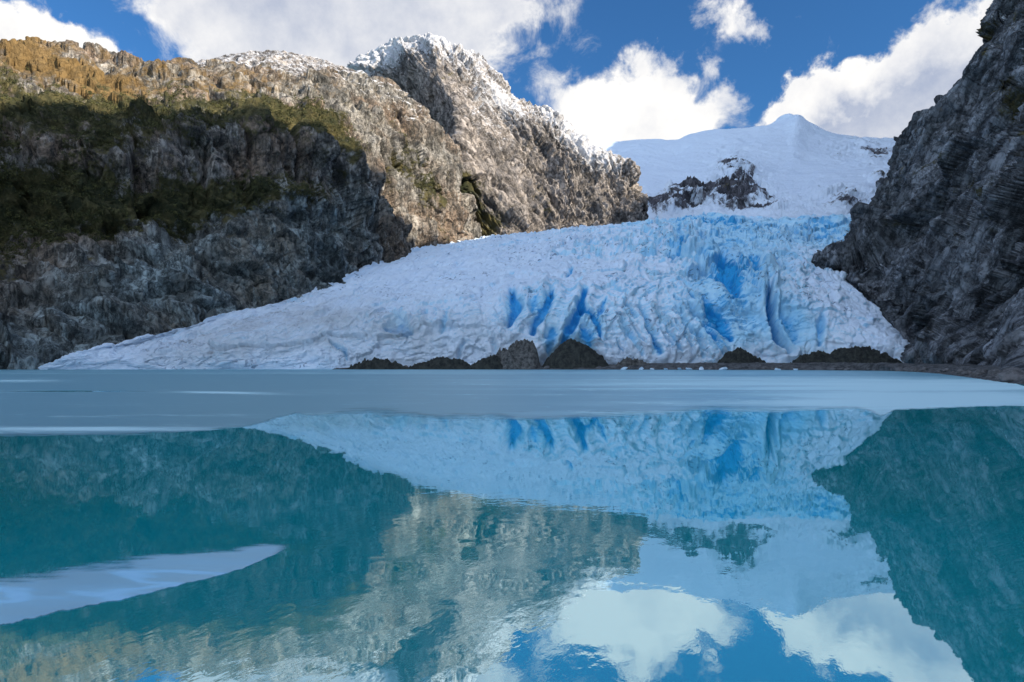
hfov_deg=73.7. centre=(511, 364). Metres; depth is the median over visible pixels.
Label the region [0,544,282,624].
ice floe
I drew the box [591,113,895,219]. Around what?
snow mountain
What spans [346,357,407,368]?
silt mound
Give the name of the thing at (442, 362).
silt mound
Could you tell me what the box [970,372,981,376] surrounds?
boulder
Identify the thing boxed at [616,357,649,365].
rock
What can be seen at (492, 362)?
silt mound
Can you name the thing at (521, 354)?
rock
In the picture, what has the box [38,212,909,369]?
glacier
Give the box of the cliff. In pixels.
[811,0,1023,369]
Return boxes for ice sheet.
[0,369,1023,435]
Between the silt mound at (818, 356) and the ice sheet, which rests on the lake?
the ice sheet
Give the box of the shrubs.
[0,61,435,261]
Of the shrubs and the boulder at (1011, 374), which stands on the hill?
the shrubs
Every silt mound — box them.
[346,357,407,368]
[406,356,469,369]
[470,354,502,369]
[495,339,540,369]
[542,338,608,368]
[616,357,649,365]
[717,347,765,362]
[790,350,829,362]
[826,346,902,362]
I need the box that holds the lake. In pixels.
[0,384,1023,681]
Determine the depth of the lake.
11.35 m
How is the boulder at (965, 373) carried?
on the shore
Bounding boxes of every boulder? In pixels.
[909,367,916,371]
[961,371,969,375]
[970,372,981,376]
[975,369,987,372]
[998,367,1023,381]
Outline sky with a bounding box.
[0,0,992,142]
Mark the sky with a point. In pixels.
(617, 70)
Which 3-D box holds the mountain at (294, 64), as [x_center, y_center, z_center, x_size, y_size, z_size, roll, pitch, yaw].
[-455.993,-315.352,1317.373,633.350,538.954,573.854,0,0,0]
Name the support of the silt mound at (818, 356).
on the shore
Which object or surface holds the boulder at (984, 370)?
on the shore
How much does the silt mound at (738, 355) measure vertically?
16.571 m
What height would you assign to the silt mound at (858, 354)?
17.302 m
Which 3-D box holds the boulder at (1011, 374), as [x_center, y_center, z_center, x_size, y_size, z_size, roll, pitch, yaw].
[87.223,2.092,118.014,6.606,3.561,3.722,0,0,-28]
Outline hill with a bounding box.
[0,36,481,369]
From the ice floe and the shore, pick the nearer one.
the ice floe
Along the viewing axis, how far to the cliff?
498.80 m
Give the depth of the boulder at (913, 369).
296.58 m
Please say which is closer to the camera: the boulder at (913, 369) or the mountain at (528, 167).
the boulder at (913, 369)
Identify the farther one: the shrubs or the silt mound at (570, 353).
the shrubs
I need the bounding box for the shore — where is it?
[334,362,1023,384]
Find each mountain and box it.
[195,49,421,105]
[347,32,648,235]
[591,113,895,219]

